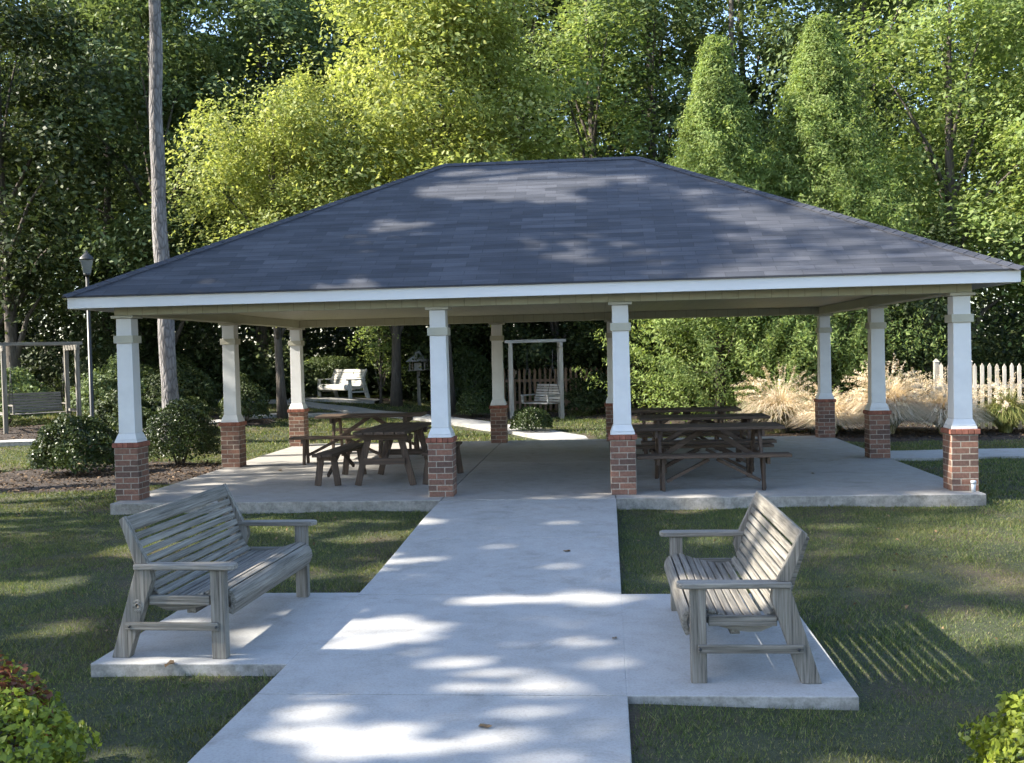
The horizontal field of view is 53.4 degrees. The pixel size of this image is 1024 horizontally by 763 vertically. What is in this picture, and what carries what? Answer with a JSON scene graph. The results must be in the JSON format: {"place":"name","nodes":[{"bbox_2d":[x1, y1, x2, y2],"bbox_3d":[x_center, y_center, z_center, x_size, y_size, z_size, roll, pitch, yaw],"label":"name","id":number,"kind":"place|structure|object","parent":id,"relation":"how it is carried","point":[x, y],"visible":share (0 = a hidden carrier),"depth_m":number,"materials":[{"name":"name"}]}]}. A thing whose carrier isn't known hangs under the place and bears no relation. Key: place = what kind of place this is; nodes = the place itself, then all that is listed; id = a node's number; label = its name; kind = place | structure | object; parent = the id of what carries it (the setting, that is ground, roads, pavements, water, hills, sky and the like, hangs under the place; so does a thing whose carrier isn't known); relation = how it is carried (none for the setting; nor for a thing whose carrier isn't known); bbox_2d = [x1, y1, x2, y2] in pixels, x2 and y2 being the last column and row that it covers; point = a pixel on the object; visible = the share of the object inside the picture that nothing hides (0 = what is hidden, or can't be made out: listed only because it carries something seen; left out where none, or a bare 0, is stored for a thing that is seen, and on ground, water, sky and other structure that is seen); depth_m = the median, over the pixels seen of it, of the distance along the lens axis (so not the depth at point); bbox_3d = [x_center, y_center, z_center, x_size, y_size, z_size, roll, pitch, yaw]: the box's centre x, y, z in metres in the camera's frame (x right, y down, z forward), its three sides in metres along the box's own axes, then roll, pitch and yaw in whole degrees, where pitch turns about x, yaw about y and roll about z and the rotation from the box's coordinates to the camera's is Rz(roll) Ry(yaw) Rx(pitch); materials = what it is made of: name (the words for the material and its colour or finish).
{"place":"outdoors","nodes":[
{"label":"outdoors","id":0,"kind":"place"},
{"bbox_2d":[0,412,348,446],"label":"garden path","id":1,"kind":"structure","parent":0,"point":[18,442],"depth_m":23.86,"materials":[{"name":"concrete"}]},
{"bbox_2d":[95,399,587,439],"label":"garden path","id":2,"kind":"structure","parent":0,"point":[543,434],"depth_m":25.95,"materials":[{"name":"concrete"}]},
{"bbox_2d":[0,0,1019,358],"label":"sky","id":3,"kind":"structure","parent":0,"point":[202,30],"materials":[{"name":"white"}]},
{"bbox_2d":[0,375,1023,762],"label":"ground","id":4,"kind":"structure","parent":0,"point":[862,691],"depth_m":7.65,"materials":[{"name":"plant"}]},
{"bbox_2d":[1,51,55,335],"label":"woodland tree","id":5,"kind":"object","parent":4,"relation":"on","point":[2,101],"visible":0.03,"depth_m":39.32,"materials":[{"name":"green plant"}]},
{"bbox_2d":[0,423,59,439],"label":"mulch bed","id":6,"kind":"object","parent":4,"relation":"on","point":[20,428],"visible":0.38,"depth_m":24.73,"materials":[{"name":"wood"}]},
{"bbox_2d":[0,366,62,423],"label":"shrub","id":7,"kind":"object","parent":4,"relation":"on","point":[25,385],"visible":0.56,"depth_m":27.18,"materials":[{"name":"green plant"}]},
{"bbox_2d":[0,342,82,433],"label":"arbor","id":8,"kind":"object","parent":4,"relation":"on","point":[75,346],"visible":0.87,"depth_m":25.63,"materials":[{"name":"grey wood"}]},
{"bbox_2d":[8,356,68,414],"bbox_3d":[-11.992,0.069,25.706,1.310,1.470,0.630,-3,2,-38],"label":"porch swing","id":9,"kind":"object","parent":8,"relation":"hanging from","point":[19,405],"visible":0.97,"depth_m":25.87,"materials":[{"name":"grey wood"}]},
{"bbox_2d":[0,653,102,762],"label":"shrub","id":10,"kind":"object","parent":4,"relation":"on","point":[19,702],"visible":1,"depth_m":4.81,"materials":[{"name":"green plant"}]},
{"bbox_2d":[0,0,122,349],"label":"woodland tree","id":11,"kind":"object","parent":4,"relation":"on","point":[11,55],"visible":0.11,"depth_m":33.02,"materials":[{"name":"green plant"}]},
{"bbox_2d":[0,0,167,415],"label":"woodland tree","id":12,"kind":"object","parent":4,"relation":"on","point":[13,275],"visible":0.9,"depth_m":28.98,"materials":[{"name":"green plant"}]},
{"bbox_2d":[79,250,96,451],"bbox_3d":[-8.785,-0.586,21.192,0.283,4.270,0.283,-2,2,-23],"label":"lamp post","id":13,"kind":"object","parent":4,"relation":"on","point":[86,259],"visible":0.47,"depth_m":21.15,"materials":[{"name":"metal"}]},
{"bbox_2d":[1,0,195,322],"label":"woodland tree","id":14,"kind":"object","parent":4,"relation":"on","point":[80,156],"visible":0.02,"depth_m":44.56,"materials":[{"name":"green plant"}]},
{"bbox_2d":[53,331,158,408],"bbox_3d":[-12.179,-0.312,30.841,3.234,2.445,3.040,-2,2,-22],"label":"shrub","id":15,"kind":"object","parent":4,"relation":"on","point":[97,357],"visible":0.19,"depth_m":30.41,"materials":[{"name":"green plant"}]},
{"bbox_2d":[0,462,221,493],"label":"mulch bed","id":16,"kind":"object","parent":4,"relation":"on","point":[29,473],"visible":0.52,"depth_m":17.00,"materials":[{"name":"wood"}]},
{"bbox_2d":[25,412,117,473],"bbox_3d":[-7.631,1.095,17.699,1.784,1.169,1.727,-1,2,5],"label":"bush","id":17,"kind":"object","parent":16,"relation":"on","point":[67,433],"visible":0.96,"depth_m":17.29,"materials":[{"name":"green plant"}]},
{"bbox_2d":[142,398,220,464],"bbox_3d":[-6.251,0.963,19.032,1.575,1.317,1.548,-1,2,5],"label":"bush","id":18,"kind":"object","parent":16,"relation":"on","point":[195,419],"visible":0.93,"depth_m":18.66,"materials":[{"name":"green plant"}]},
{"bbox_2d":[1,0,226,340],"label":"woodland tree","id":19,"kind":"object","parent":4,"relation":"on","point":[81,197],"visible":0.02,"depth_m":38.55,"materials":[{"name":"green plant"}]},
{"bbox_2d":[83,389,156,433],"bbox_3d":[-9.186,0.758,23.927,1.994,1.196,1.961,-1,2,5],"label":"shrub","id":20,"kind":"object","parent":4,"relation":"on","point":[106,411],"visible":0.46,"depth_m":23.55,"materials":[{"name":"green plant"}]},
{"bbox_2d":[70,352,179,414],"bbox_3d":[-10.765,0.125,28.117,2.996,1.878,2.960,-1,2,5],"label":"shrub","id":21,"kind":"object","parent":4,"relation":"on","point":[107,378],"visible":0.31,"depth_m":27.50,"materials":[{"name":"green plant"}]},
{"bbox_2d":[32,184,253,395],"bbox_3d":[-12.079,-1.672,33.700,6.516,9.504,7.275,-1,2,5],"label":"woodland tree","id":22,"kind":"object","parent":4,"relation":"on","point":[149,325],"visible":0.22,"depth_m":32.95,"materials":[{"name":"green plant"}]},
{"bbox_2d":[64,0,224,390],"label":"woodland tree","id":23,"kind":"object","parent":4,"relation":"on","point":[108,203],"visible":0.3,"depth_m":33.71,"materials":[{"name":"green plant"}]},
{"bbox_2d":[25,0,264,341],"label":"woodland tree","id":24,"kind":"object","parent":4,"relation":"on","point":[187,3],"visible":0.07,"depth_m":35.30,"materials":[{"name":"green plant"}]},
{"bbox_2d":[11,0,289,387],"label":"woodland tree","id":25,"kind":"object","parent":4,"relation":"on","point":[106,240],"visible":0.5,"depth_m":31.01,"materials":[{"name":"green plant"}]},
{"bbox_2d":[148,0,180,442],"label":"pine tree","id":26,"kind":"object","parent":4,"relation":"on","point":[167,359],"visible":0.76,"depth_m":22.88,"materials":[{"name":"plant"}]},
{"bbox_2d":[142,389,210,428],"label":"shrub","id":27,"kind":"object","parent":4,"relation":"on","point":[191,401],"visible":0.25,"depth_m":24.67,"materials":[{"name":"green plant"}]},
{"bbox_2d":[140,356,220,410],"bbox_3d":[-9.190,0.163,27.795,2.446,1.733,2.467,-1,2,5],"label":"shrub","id":28,"kind":"object","parent":4,"relation":"on","point":[202,388],"visible":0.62,"depth_m":27.47,"materials":[{"name":"green plant"}]},
{"bbox_2d":[91,593,358,676],"bbox_3d":[-2.031,1.884,7.645,1.352,0.130,1.960,-1,2,5],"label":"bench pad","id":29,"kind":"object","parent":4,"relation":"on","point":[272,633],"visible":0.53,"depth_m":7.18,"materials":[{"name":"concrete"}]},
{"bbox_2d":[112,483,316,658],"bbox_3d":[-2.157,1.347,7.652,0.883,0.948,1.832,-1,2,7],"label":"garden bench","id":30,"kind":"object","parent":29,"relation":"on","point":[241,574],"visible":1,"depth_m":7.18,"materials":[{"name":"grey wood"}]},
{"bbox_2d":[202,342,275,389],"bbox_3d":[-9.396,-0.410,34.877,3.310,1.962,3.167,-1,2,5],"label":"shrub","id":31,"kind":"object","parent":4,"relation":"on","point":[240,350],"visible":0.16,"depth_m":34.30,"materials":[{"name":"green plant"}]},
{"bbox_2d":[207,416,275,426],"bbox_3d":[-7.897,1.065,26.869,3.262,0.219,2.604,-1,2,5],"label":"mulch bed","id":32,"kind":"object","parent":4,"relation":"on","point":[253,422],"visible":0.3,"depth_m":26.97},
{"bbox_2d":[218,372,272,422],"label":"bush","id":33,"kind":"object","parent":32,"relation":"on","point":[255,395],"visible":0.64,"depth_m":26.34,"materials":[{"name":"green plant"}]},
{"bbox_2d":[174,0,328,361],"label":"woodland tree","id":34,"kind":"object","parent":4,"relation":"on","point":[270,330],"visible":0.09,"depth_m":38.69,"materials":[{"name":"green plant"}]},
{"bbox_2d":[103,0,413,395],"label":"woodland tree","id":35,"kind":"object","parent":4,"relation":"on","point":[274,13],"visible":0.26,"depth_m":33.74,"materials":[{"name":"green plant"}]},
{"bbox_2d":[141,27,390,419],"bbox_3d":[-6.286,-4.136,28.060,7.078,10.431,7.284,-1,2,5],"label":"tree","id":36,"kind":"object","parent":4,"relation":"on","point":[290,117],"visible":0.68,"depth_m":27.08,"materials":[{"name":"green plant"}]},
{"bbox_2d":[193,0,386,360],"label":"woodland tree","id":37,"kind":"object","parent":4,"relation":"on","point":[284,59],"visible":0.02,"depth_m":40.69,"materials":[{"name":"green plant"}]},
{"bbox_2d":[289,397,378,403],"bbox_3d":[-5.745,0.617,33.473,2.800,0.239,1.500,-1,2,5],"label":"bench pad","id":38,"kind":"object","parent":4,"relation":"on","point":[347,400],"visible":0.77,"depth_m":32.78,"materials":[{"name":"concrete"}]},
{"bbox_2d":[316,369,369,398],"bbox_3d":[-5.593,0.071,33.511,0.859,0.948,2.072,-3,2,-41],"label":"garden bench","id":39,"kind":"object","parent":38,"relation":"on","point":[357,380],"visible":0.94,"depth_m":33.33,"materials":[{"name":"white wood"}]},
{"bbox_2d":[303,355,368,394],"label":"hedge","id":40,"kind":"object","parent":4,"relation":"on","point":[346,363],"visible":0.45,"depth_m":35.81,"materials":[{"name":"green plant"}]},
{"bbox_2d":[318,99,428,406],"bbox_3d":[-3.616,-4.147,31.782,6.121,9.980,5.568,-2,2,-24],"label":"woodland tree","id":41,"kind":"object","parent":4,"relation":"on","point":[396,396],"visible":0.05,"depth_m":31.79,"materials":[{"name":"green plant"}]},
{"bbox_2d":[343,326,417,404],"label":"sapling","id":42,"kind":"object","parent":4,"relation":"on","point":[378,352],"visible":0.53,"depth_m":32.54,"materials":[{"name":"green plant"}]},
{"bbox_2d":[257,0,525,394],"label":"woodland tree","id":43,"kind":"object","parent":4,"relation":"on","point":[333,49],"depth_m":35.83,"materials":[{"name":"green plant"}]},
{"bbox_2d":[371,329,430,397],"bbox_3d":[-3.607,-0.577,35.017,2.551,2.468,2.451,-1,2,5],"label":"shrub","id":44,"kind":"object","parent":4,"relation":"on","point":[389,387],"visible":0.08,"depth_m":34.53,"materials":[{"name":"green plant"}]},
{"bbox_2d":[188,499,631,762],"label":"walkway","id":45,"kind":"structure","parent":4,"relation":"on","point":[446,631],"depth_m":6.62,"materials":[{"name":"concrete"}]},
{"bbox_2d":[405,351,429,405],"bbox_3d":[-2.953,-0.105,32.260,0.716,1.780,0.716,-1,2,5],"label":"bird feeder","id":46,"kind":"object","parent":4,"relation":"on","point":[416,366],"visible":0.87,"depth_m":32.14,"materials":[{"name":"wood"}]},
{"bbox_2d":[269,0,595,413],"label":"tree","id":47,"kind":"object","parent":4,"relation":"on","point":[437,32],"visible":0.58,"depth_m":28.03,"materials":[{"name":"green plant"}]},
{"bbox_2d":[355,323,517,400],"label":"evergreen tree","id":48,"kind":"object","parent":4,"relation":"on","point":[459,329],"visible":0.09,"depth_m":32.65,"materials":[{"name":"green plant"}]},
{"bbox_2d":[349,1,577,163],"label":"woodland tree","id":49,"kind":"object","parent":4,"relation":"on","point":[474,70],"visible":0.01,"depth_m":41.71,"materials":[{"name":"green plant"}]},
{"bbox_2d":[427,411,569,420],"bbox_3d":[-0.765,0.949,29.481,4.528,0.168,4.120,0,2,29],"label":"mulch bed","id":50,"kind":"object","parent":4,"relation":"on","point":[466,416],"visible":0.19,"depth_m":28.52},
{"bbox_2d":[452,345,491,409],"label":"bush","id":51,"kind":"object","parent":50,"relation":"on","point":[483,364],"visible":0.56,"depth_m":29.68,"materials":[{"name":"green plant"}]},
{"bbox_2d":[455,388,491,416],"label":"bush","id":52,"kind":"object","parent":50,"relation":"on","point":[483,400],"visible":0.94,"depth_m":27.82,"materials":[{"name":"green plant"}]},
{"bbox_2d":[396,0,624,399],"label":"woodland tree","id":53,"kind":"object","parent":4,"relation":"on","point":[552,12],"visible":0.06,"depth_m":35.94,"materials":[{"name":"green plant"}]},
{"bbox_2d":[0,240,1023,407],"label":"undergrowth","id":54,"kind":"object","parent":4,"relation":"on","point":[46,372],"visible":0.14,"depth_m":33.83,"materials":[{"name":"green plant"}]},
{"bbox_2d":[0,395,1023,492],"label":"mulch chips","id":55,"kind":"object","parent":4,"relation":"on","point":[168,478],"visible":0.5,"depth_m":18.21,"materials":[{"name":"wood"}]},
{"bbox_2d":[0,71,1023,386],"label":"woodland","id":56,"kind":"object","parent":4,"relation":"on","point":[982,305],"depth_m":49.52,"materials":[{"name":"green plant"}]},
{"bbox_2d":[508,406,552,430],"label":"bush","id":57,"kind":"object","parent":4,"relation":"on","point":[524,417],"visible":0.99,"depth_m":23.62,"materials":[{"name":"green plant"}]},
{"bbox_2d":[505,339,565,418],"bbox_3d":[0.648,-0.049,27.740,1.630,2.180,0.940,-1,2,-2],"label":"arbor","id":58,"kind":"object","parent":4,"relation":"on","point":[560,377],"visible":0.9,"depth_m":27.35,"materials":[{"name":"grey wood"}]},
{"bbox_2d":[521,349,559,403],"bbox_3d":[0.811,-0.138,27.779,0.630,1.470,1.060,-3,2,-42],"label":"porch swing","id":59,"kind":"object","parent":58,"relation":"hanging from","point":[548,393],"visible":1,"depth_m":27.94,"materials":[{"name":"grey wood"}]},
{"bbox_2d":[456,320,645,407],"bbox_3d":[1.272,-2.532,32.298,6.038,7.643,5.274,0,2,40],"label":"evergreen tree","id":60,"kind":"object","parent":4,"relation":"on","point":[539,352],"visible":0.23,"depth_m":31.41,"materials":[{"name":"green plant"}]},
{"bbox_2d":[482,0,698,161],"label":"woodland tree","id":61,"kind":"object","parent":4,"relation":"on","point":[668,99],"depth_m":40.77,"materials":[{"name":"green plant"}]},
{"bbox_2d":[496,0,692,402],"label":"woodland tree","id":62,"kind":"object","parent":4,"relation":"on","point":[589,68],"visible":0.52,"depth_m":31.73,"materials":[{"name":"green plant"}]},
{"bbox_2d":[564,371,638,413],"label":"shrub","id":63,"kind":"object","parent":4,"relation":"on","point":[579,398],"visible":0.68,"depth_m":28.71,"materials":[{"name":"green plant"}]},
{"bbox_2d":[549,318,705,407],"bbox_3d":[3.618,-1.784,29.756,4.770,7.231,5.413,0,2,40],"label":"evergreen tree","id":64,"kind":"object","parent":4,"relation":"on","point":[600,324],"visible":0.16,"depth_m":29.40,"materials":[{"name":"green plant"}]},
{"bbox_2d":[503,364,754,410],"bbox_3d":[3.395,0.141,30.741,7.852,1.475,0.315,-1,2,0],"label":"picket fence","id":65,"kind":"object","parent":4,"relation":"on","point":[519,380],"visible":0.22,"depth_m":30.65,"materials":[{"name":"brown wood"}]},
{"bbox_2d":[541,0,770,394],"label":"woodland tree","id":66,"kind":"object","parent":4,"relation":"on","point":[678,17],"visible":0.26,"depth_m":33.98,"materials":[{"name":"green plant"}]},
{"bbox_2d":[571,32,851,423],"bbox_3d":[5.569,-3.836,26.153,6.460,10.083,6.426,0,2,41],"label":"cedar tree","id":67,"kind":"object","parent":4,"relation":"on","point":[719,136],"visible":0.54,"depth_m":25.29,"materials":[{"name":"green plant"}]},
{"bbox_2d":[600,0,870,326],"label":"woodland tree","id":68,"kind":"object","parent":4,"relation":"on","point":[740,5],"visible":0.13,"depth_m":36.05,"materials":[{"name":"green plant"}]},
{"bbox_2d":[648,0,824,399],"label":"woodland tree","id":69,"kind":"object","parent":4,"relation":"on","point":[731,14],"visible":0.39,"depth_m":33.10,"materials":[{"name":"green plant"}]},
{"bbox_2d":[621,594,858,709],"bbox_3d":[1.425,1.820,7.024,1.325,0.130,2.450,-1,2,5],"label":"bench pad","id":70,"kind":"object","parent":4,"relation":"on","point":[657,650],"visible":0.48,"depth_m":6.28,"materials":[{"name":"concrete"}]},
{"bbox_2d":[659,491,821,683],"bbox_3d":[1.468,1.307,6.869,0.834,0.903,1.815,-1,2,5],"label":"garden bench","id":71,"kind":"object","parent":70,"relation":"on","point":[701,595],"visible":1,"depth_m":6.15,"materials":[{"name":"grey wood"}]},
{"bbox_2d":[631,416,932,431],"bbox_3d":[6.367,1.005,24.975,7.654,0.175,4.163,-1,2,5],"label":"mulch bed","id":72,"kind":"object","parent":4,"relation":"on","point":[795,428],"visible":0.12,"depth_m":23.64,"materials":[{"name":"wood"}]},
{"bbox_2d":[680,12,977,418],"bbox_3d":[8.169,-4.203,26.058,7.916,10.623,7.385,-1,2,5],"label":"cedar tree","id":73,"kind":"object","parent":4,"relation":"on","point":[823,131],"visible":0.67,"depth_m":25.43,"materials":[{"name":"green plant"}]},
{"bbox_2d":[752,0,982,238],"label":"woodland tree","id":74,"kind":"object","parent":4,"relation":"on","point":[909,75],"visible":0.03,"depth_m":37.40,"materials":[{"name":"green plant"}]},
{"bbox_2d":[729,0,1009,384],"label":"woodland tree","id":75,"kind":"object","parent":4,"relation":"on","point":[779,58],"visible":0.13,"depth_m":32.00,"materials":[{"name":"green plant"}]},
{"bbox_2d":[745,426,1023,441],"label":"mulch bed","id":76,"kind":"object","parent":4,"relation":"on","point":[991,432],"visible":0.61,"depth_m":21.33,"materials":[{"name":"wood"}]},
{"bbox_2d":[780,382,866,433],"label":"ornamental grass","id":77,"kind":"object","parent":76,"relation":"on","point":[839,423],"depth_m":21.60,"materials":[{"name":"plant"}]},
{"bbox_2d":[839,354,945,433],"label":"ornamental grass","id":78,"kind":"object","parent":76,"relation":"on","point":[900,404],"depth_m":21.26,"materials":[{"name":"plant"}]},
{"bbox_2d":[902,367,994,433],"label":"ornamental grass","id":79,"kind":"object","parent":76,"relation":"on","point":[939,407],"depth_m":20.98,"materials":[{"name":"plant"}]},
{"bbox_2d":[972,365,1023,432],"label":"ornamental grass","id":80,"kind":"object","parent":76,"relation":"on","point":[1006,411],"depth_m":21.11,"materials":[{"name":"plant"}]},
{"bbox_2d":[790,0,1023,361],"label":"woodland tree","id":81,"kind":"object","parent":4,"relation":"on","point":[948,193],"visible":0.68,"depth_m":26.87,"materials":[{"name":"green plant"}]},
{"bbox_2d":[841,213,1007,403],"bbox_3d":[10.133,-0.918,25.134,4.447,6.433,4.144,-1,2,24],"label":"evergreen tree","id":82,"kind":"object","parent":4,"relation":"on","point":[927,366],"visible":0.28,"depth_m":24.53,"materials":[{"name":"green plant"}]},
{"bbox_2d":[882,0,1023,305],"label":"woodland tree","id":83,"kind":"object","parent":4,"relation":"on","point":[983,163],"visible":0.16,"depth_m":30.53,"materials":[{"name":"green plant"}]},
{"bbox_2d":[917,1,1023,257],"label":"woodland tree","id":84,"kind":"object","parent":4,"relation":"on","point":[971,169],"visible":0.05,"depth_m":36.59,"materials":[{"name":"green plant"}]},
{"bbox_2d":[933,359,1022,429],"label":"picket fence","id":85,"kind":"object","parent":4,"relation":"on","point":[937,369],"visible":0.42,"depth_m":21.95,"materials":[{"name":"white wood"}]},
{"bbox_2d":[938,3,1023,392],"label":"woodland tree","id":86,"kind":"object","parent":4,"relation":"on","point":[999,101],"visible":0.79,"depth_m":25.55,"materials":[{"name":"green plant"}]},
{"bbox_2d":[957,689,1023,762],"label":"shrub","id":87,"kind":"object","parent":4,"relation":"on","point":[1000,747],"visible":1,"depth_m":4.60,"materials":[{"name":"green plant"}]},
{"bbox_2d":[0,436,1023,518],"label":"lawn grass","id":88,"kind":"structure","parent":0,"point":[933,447],"depth_m":15.09,"materials":[{"name":"plant"}]},
{"bbox_2d":[0,391,1023,443],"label":"lawn grass","id":89,"kind":"structure","parent":0,"point":[564,426],"depth_m":26.85,"materials":[{"name":"plant"}]},
{"bbox_2d":[110,436,985,514],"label":"pavilion floor","id":90,"kind":"structure","parent":0,"point":[847,473],"depth_m":14.28,"materials":[{"name":"concrete"}]},
{"bbox_2d":[289,435,384,464],"bbox_3d":[-2.885,1.169,17.434,1.800,0.476,0.388,-1,2,2],"label":"picnic bench","id":91,"kind":"object","parent":90,"relation":"on","point":[305,443],"visible":0.63,"depth_m":17.35,"materials":[{"name":"brown wood"}]},
{"bbox_2d":[312,443,366,485],"bbox_3d":[-2.531,1.229,15.097,0.388,0.476,1.800,-1,2,8],"label":"picnic bench","id":92,"kind":"object","parent":90,"relation":"on","point":[332,455],"visible":0.94,"depth_m":14.48,"materials":[{"name":"brown wood"}]},
{"bbox_2d":[314,412,426,457],"bbox_3d":[-2.514,0.982,18.301,1.900,0.790,0.886,-1,2,3],"label":"picnic table","id":93,"kind":"object","parent":90,"relation":"on","point":[335,418],"visible":0.77,"depth_m":18.17,"materials":[{"name":"brown wood"}]},
{"bbox_2d":[335,426,430,452],"bbox_3d":[-2.439,1.109,19.152,1.800,0.476,0.388,-1,2,5],"label":"picnic bench","id":94,"kind":"object","parent":90,"relation":"on","point":[415,443],"visible":0.23,"depth_m":19.07,"materials":[{"name":"brown wood"}]},
{"bbox_2d":[353,422,430,485],"bbox_3d":[-1.712,1.060,14.972,0.886,0.790,1.900,-1,2,7],"label":"picnic table","id":95,"kind":"object","parent":90,"relation":"on","point":[389,432],"visible":0.94,"depth_m":14.36,"materials":[{"name":"brown wood"}]},
{"bbox_2d":[422,441,463,484],"bbox_3d":[-1.007,1.197,14.967,0.388,0.476,1.800,-1,2,6],"label":"picnic bench","id":96,"kind":"object","parent":90,"relation":"on","point":[459,464],"visible":0.27,"depth_m":15.57,"materials":[{"name":"brown wood"}]},
{"bbox_2d":[61,156,1023,500],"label":"pavilion","id":97,"kind":"structure","parent":90,"relation":"on","point":[615,244],"depth_m":13.43,"materials":[{"name":"white paint"}]},
{"bbox_2d":[631,406,744,453],"bbox_3d":[2.948,0.873,17.634,1.950,0.810,1.620,-1,2,6],"label":"picnic table","id":98,"kind":"object","parent":90,"relation":"on","point":[687,410],"visible":0.44,"depth_m":17.31,"materials":[{"name":"brown wood"}]},
{"bbox_2d":[636,413,776,472],"bbox_3d":[2.933,0.930,15.679,1.950,0.810,1.620,-1,2,4],"label":"picnic table","id":99,"kind":"object","parent":90,"relation":"on","point":[738,437],"visible":0.62,"depth_m":15.37,"materials":[{"name":"brown wood"}]},
{"bbox_2d":[633,422,791,491],"bbox_3d":[2.639,0.994,13.748,1.950,0.810,1.620,-1,2,5],"label":"picnic table","id":100,"kind":"object","parent":90,"relation":"on","point":[658,456],"visible":0.97,"depth_m":13.43,"materials":[{"name":"brown wood"}]},
{"bbox_2d":[727,361,817,432],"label":"ornamental grass","id":101,"kind":"object","parent":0,"point":[781,408],"depth_m":22.51,"materials":[{"name":"plant"}]},
{"bbox_2d":[890,448,1023,460],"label":"garden path","id":102,"kind":"structure","parent":0,"point":[921,455],"depth_m":17.56,"materials":[{"name":"concrete"}]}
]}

